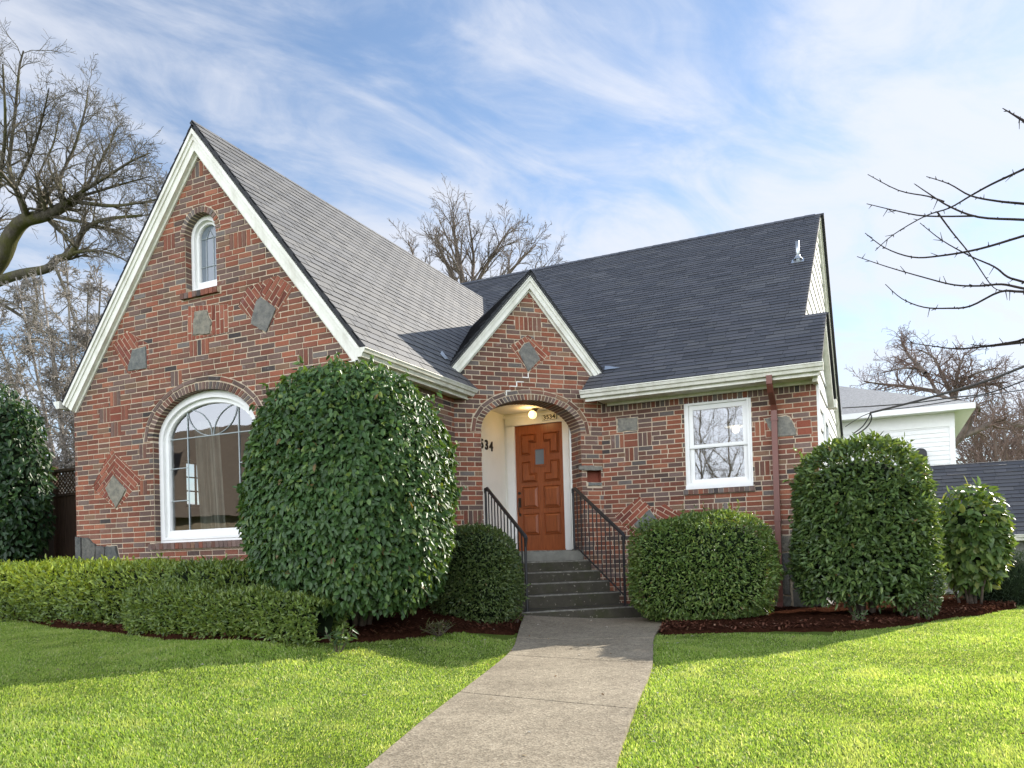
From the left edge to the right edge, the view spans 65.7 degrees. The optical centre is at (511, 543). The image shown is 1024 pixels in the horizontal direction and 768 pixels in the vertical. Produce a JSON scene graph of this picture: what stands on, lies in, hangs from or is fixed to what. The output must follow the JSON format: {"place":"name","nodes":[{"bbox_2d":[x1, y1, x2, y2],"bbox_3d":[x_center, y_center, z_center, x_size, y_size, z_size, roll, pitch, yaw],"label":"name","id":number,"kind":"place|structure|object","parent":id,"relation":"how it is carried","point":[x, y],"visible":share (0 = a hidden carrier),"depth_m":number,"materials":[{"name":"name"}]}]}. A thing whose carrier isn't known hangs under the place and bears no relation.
{"place":"outdoors","nodes":[
{"label":"outdoors","id":0,"kind":"place"},
{"bbox_2d":[0,592,1023,767],"bbox_3d":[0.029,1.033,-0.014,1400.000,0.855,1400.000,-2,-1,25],"label":"lawn","id":1,"kind":"structure","parent":0,"point":[502,637],"depth_m":4.94,"materials":[{"name":"plant"}]},
{"bbox_2d":[0,254,114,493],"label":"birch tree","id":2,"kind":"object","parent":1,"relation":"on","point":[66,459],"visible":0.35,"depth_m":17.15,"materials":[{"name":"brown plant"}]},
{"bbox_2d":[0,1,167,362],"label":"oak tree","id":3,"kind":"object","parent":1,"relation":"on","point":[16,227],"visible":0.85,"depth_m":20.09,"materials":[{"name":"brown plant"}]},
{"bbox_2d":[2,603,522,643],"bbox_3d":[-4.818,1.033,10.428,10.530,0.429,4.230,-2,-1,25],"label":"mulch bed","id":4,"kind":"object","parent":1,"relation":"on","point":[414,633],"visible":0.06,"depth_m":8.13,"materials":[{"name":"brown wood"}]},
{"bbox_2d":[0,383,57,562],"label":"laurel","id":5,"kind":"object","parent":4,"relation":"on","point":[25,496],"visible":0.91,"depth_m":11.69,"materials":[{"name":"green plant"}]},
{"bbox_2d":[30,466,76,560],"bbox_3d":[-7.508,-0.041,13.069,5.116,2.470,0.110,-2,-1,25],"label":"wooden fence","id":6,"kind":"object","parent":4,"relation":"on","point":[61,543],"visible":0.13,"depth_m":12.98,"materials":[{"name":"brown wood"}]},
{"bbox_2d":[0,552,265,625],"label":"hedge","id":7,"kind":"object","parent":4,"relation":"on","point":[75,588],"visible":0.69,"depth_m":8.87,"materials":[{"name":"green plant"}]},
{"bbox_2d":[120,578,348,647],"bbox_3d":[-2.711,0.627,7.564,2.625,0.636,0.746,-2,-1,29],"label":"hedge","id":8,"kind":"object","parent":4,"relation":"on","point":[193,608],"visible":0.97,"depth_m":7.22,"materials":[{"name":"green plant"}]},
{"bbox_2d":[322,623,358,653],"bbox_3d":[-1.452,0.793,6.639,0.322,0.267,0.241,-2,-1,25],"label":"seedling","id":9,"kind":"object","parent":4,"relation":"in","point":[338,638],"visible":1,"depth_m":6.65,"materials":[{"name":"green plant"}]},
{"bbox_2d":[232,351,466,626],"bbox_3d":[-1.601,-0.482,7.824,2.211,2.747,2.044,-2,-1,25],"label":"camellia","id":10,"kind":"object","parent":4,"relation":"on","point":[349,495],"visible":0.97,"depth_m":7.06,"materials":[{"name":"green plant"}]},
{"bbox_2d":[420,618,454,635],"bbox_3d":[-0.751,0.809,7.817,0.263,0.204,0.514,-2,-1,25],"label":"fern","id":11,"kind":"object","parent":4,"relation":"on","point":[439,626],"visible":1,"depth_m":7.77,"materials":[{"name":"green plant"}]},
{"bbox_2d":[429,516,530,623],"bbox_3d":[-0.412,0.330,8.930,1.117,1.330,1.106,-2,-1,25],"label":"boxwood","id":12,"kind":"object","parent":4,"relation":"on","point":[484,574],"visible":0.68,"depth_m":8.58,"materials":[{"name":"green plant"}]},
{"bbox_2d":[512,611,526,622],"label":"grass tuft","id":13,"kind":"object","parent":4,"relation":"on","point":[518,617],"visible":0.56,"depth_m":8.98,"materials":[{"name":"green plant"}]},
{"bbox_2d":[53,120,843,606],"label":"brick house","id":14,"kind":"structure","parent":1,"relation":"on","point":[617,388],"depth_m":11.02,"materials":[{"name":"brick"}]},
{"bbox_2d":[185,460,198,507],"bbox_3d":[-5.094,-0.954,12.743,0.060,0.750,0.500,-2,-1,25],"label":"window","id":15,"kind":"structure","parent":14,"relation":"in","point":[186,461],"depth_m":12.72,"materials":[{"name":"white"}]},
{"bbox_2d":[191,215,216,290],"bbox_3d":[-3.837,-3.651,10.038,0.530,0.995,0.102,-2,-1,25],"label":"window","id":16,"kind":"structure","parent":14,"relation":"in","point":[203,237],"depth_m":10.08,"materials":[{"name":"white paint"}]},
{"bbox_2d":[159,390,254,542],"bbox_3d":[-3.788,-0.974,10.003,1.770,1.910,0.102,-2,-1,25],"label":"window","id":17,"kind":"structure","parent":14,"relation":"in","point":[168,535],"depth_m":10.21,"materials":[{"name":"white paint"}]},
{"bbox_2d":[194,419,225,528],"bbox_3d":[-3.946,-0.730,10.354,0.520,1.770,0.075,-2,-1,25],"label":"curtain","id":18,"kind":"object","parent":14,"relation":"hanging from","point":[210,483],"visible":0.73,"depth_m":10.34,"materials":[{"name":"fabric"}]},
{"bbox_2d":[515,422,565,550],"bbox_3d":[0.448,-0.898,12.627,0.845,2.030,0.109,-2,-1,25],"label":"door","id":19,"kind":"structure","parent":14,"relation":"in","point":[539,449],"depth_m":12.63,"materials":[{"name":"brown wood"}]},
{"bbox_2d":[684,395,753,489],"bbox_3d":[2.884,-1.401,11.068,0.920,1.245,0.122,-2,-1,25],"label":"window","id":20,"kind":"structure","parent":14,"relation":"in","point":[747,480],"depth_m":11.05,"materials":[{"name":"white paint"}]},
{"bbox_2d":[725,407,742,432],"bbox_3d":[3.468,-1.926,12.297,0.340,0.405,0.340,-2,-1,25],"label":"ceiling lamp","id":21,"kind":"object","parent":14,"relation":"hanging from","point":[735,426],"visible":0.91,"depth_m":12.28,"materials":[{"name":"glass"}]},
{"bbox_2d":[822,412,828,466],"bbox_3d":[4.641,-1.345,11.688,0.040,1.050,0.900,-2,-1,25],"label":"window","id":22,"kind":"structure","parent":14,"relation":"in","point":[825,420],"depth_m":11.34,"materials":[{"name":"white paint"}]},
{"bbox_2d":[854,413,869,432],"bbox_3d":[7.077,-2.439,16.043,0.362,0.392,0.067,-2,-1,42],"label":"utility cable","id":23,"kind":"object","parent":14,"relation":"attached to","point":[863,424],"visible":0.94,"depth_m":15.98,"materials":[{"name":"black plastic"}]},
{"bbox_2d":[857,413,871,434],"bbox_3d":[7.113,-2.426,16.032,0.336,0.419,0.059,-2,-1,43],"label":"utility cable","id":24,"kind":"object","parent":14,"relation":"attached to","point":[867,425],"visible":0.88,"depth_m":15.96,"materials":[{"name":"black plastic"}]},
{"bbox_2d":[843,380,1023,407],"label":"utility cable","id":25,"kind":"object","parent":14,"relation":"attached to","point":[942,398],"visible":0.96,"depth_m":14.58,"materials":[{"name":"black plastic"}]},
{"bbox_2d":[845,389,1023,426],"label":"utility cable","id":26,"kind":"object","parent":14,"relation":"attached to","point":[943,402],"visible":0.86,"depth_m":15.41,"materials":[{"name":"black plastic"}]},
{"bbox_2d":[870,365,1023,413],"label":"utility cable","id":27,"kind":"object","parent":14,"relation":"attached to","point":[975,384],"visible":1,"depth_m":13.79,"materials":[{"name":"black plastic"}]},
{"bbox_2d":[388,173,566,282],"bbox_3d":[-1.790,-6.821,32.652,9.457,16.357,4.754,-2,-1,25],"label":"bare tree","id":28,"kind":"object","parent":1,"relation":"on","point":[458,268],"visible":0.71,"depth_m":32.88,"materials":[{"name":"brown plant"}]},
{"bbox_2d":[512,550,643,617],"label":"entrance steps","id":29,"kind":"structure","parent":1,"relation":"on","point":[567,583],"depth_m":10.51,"materials":[{"name":"concrete"}]},
{"bbox_2d":[484,487,529,611],"bbox_3d":[-0.092,0.017,10.395,0.070,1.651,1.597,-1,-1,-20],"label":"stair railing","id":30,"kind":"object","parent":29,"relation":"on","point":[507,514],"visible":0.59,"depth_m":10.19,"materials":[{"name":"black metal"}]},
{"bbox_2d":[571,487,627,605],"bbox_3d":[1.169,-0.013,10.847,0.070,1.651,1.597,-1,-1,-20],"label":"stair railing","id":31,"kind":"object","parent":29,"relation":"on","point":[602,514],"visible":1,"depth_m":10.73,"materials":[{"name":"black metal"}]},
{"bbox_2d":[648,594,1017,634],"bbox_3d":[3.986,0.888,10.420,4.860,0.186,6.210,-2,-1,25],"label":"mulch bed","id":32,"kind":"object","parent":1,"relation":"on","point":[802,613],"visible":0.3,"depth_m":8.64,"materials":[{"name":"brown wood"}]},
{"bbox_2d":[9,597,1015,637],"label":"bark chips","id":33,"kind":"object","parent":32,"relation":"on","point":[890,620],"visible":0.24,"depth_m":8.45,"materials":[{"name":"brown wood"}]},
{"bbox_2d":[625,499,784,621],"bbox_3d":[2.237,0.238,9.354,1.856,1.510,1.650,-2,-1,25],"label":"boxwood","id":34,"kind":"object","parent":32,"relation":"on","point":[712,566],"visible":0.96,"depth_m":8.87,"materials":[{"name":"green plant"}]},
{"bbox_2d":[848,608,867,620],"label":"seedling","id":35,"kind":"object","parent":32,"relation":"on","point":[855,615],"visible":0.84,"depth_m":8.36,"materials":[{"name":"green plant"}]},
{"bbox_2d":[782,428,950,613],"bbox_3d":[4.038,-0.210,9.131,1.743,2.256,1.715,-2,-1,25],"label":"rhododendron","id":36,"kind":"object","parent":32,"relation":"on","point":[860,533],"visible":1,"depth_m":8.62,"materials":[{"name":"green plant"}]},
{"bbox_2d":[891,550,951,619],"bbox_3d":[4.501,0.455,8.781,0.600,0.853,0.594,-2,-1,-1],"label":"shrub","id":37,"kind":"object","parent":32,"relation":"on","point":[936,589],"visible":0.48,"depth_m":8.62,"materials":[{"name":"green plant"}]},
{"bbox_2d":[936,475,1018,604],"bbox_3d":[5.885,-0.010,10.177,1.076,1.743,1.085,-2,-1,25],"label":"rhododendron","id":38,"kind":"object","parent":32,"relation":"on","point":[979,535],"visible":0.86,"depth_m":9.89,"materials":[{"name":"green plant"}]},
{"bbox_2d":[944,548,1023,606],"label":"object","id":39,"kind":"object","parent":32,"relation":"on","point":[1012,587],"visible":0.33,"depth_m":10.44,"materials":[{"name":"green plant"}]},
{"bbox_2d":[839,386,975,467],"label":"white house","id":40,"kind":"structure","parent":1,"relation":"on","point":[932,431],"depth_m":23.19,"materials":[{"name":"white wood"}]},
{"bbox_2d":[845,322,1023,446],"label":"gnarled tree","id":41,"kind":"object","parent":1,"relation":"on","point":[957,382],"visible":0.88,"depth_m":29.38,"materials":[{"name":"brown plant"}]},
{"bbox_2d":[857,108,1023,353],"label":"overhanging tree","id":42,"kind":"object","parent":1,"relation":"on","point":[1019,341],"visible":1,"depth_m":5.20,"materials":[{"name":"brown plant"}]},
{"bbox_2d":[898,460,1023,593],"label":"garage","id":43,"kind":"structure","parent":1,"relation":"on","point":[1007,477],"depth_m":14.27,"materials":[{"name":"grey"}]},
{"bbox_2d":[956,386,1023,463],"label":"bare tree","id":44,"kind":"object","parent":1,"relation":"on","point":[994,443],"visible":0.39,"depth_m":46.20,"materials":[{"name":"brown plant"}]},
{"bbox_2d":[956,397,1023,463],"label":"bare tree","id":45,"kind":"object","parent":1,"relation":"on","point":[963,444],"visible":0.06,"depth_m":53.27,"materials":[{"name":"brown plant"}]},
{"bbox_2d":[957,392,1023,461],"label":"bare tree","id":46,"kind":"object","parent":1,"relation":"on","point":[1014,440],"visible":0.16,"depth_m":49.64,"materials":[{"name":"brown plant"}]},
{"bbox_2d":[989,380,1023,459],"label":"bare tree","id":47,"kind":"object","parent":1,"relation":"on","point":[1017,419],"visible":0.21,"depth_m":50.88,"materials":[{"name":"brown plant"}]},
{"bbox_2d":[0,0,1023,504],"label":"sky","id":48,"kind":"structure","parent":0,"point":[616,125],"materials":[{"name":"blue"}]},
{"bbox_2d":[365,615,661,767],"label":"path","id":49,"kind":"structure","parent":0,"point":[569,715],"depth_m":4.96,"materials":[{"name":"grey concrete"}]}
]}

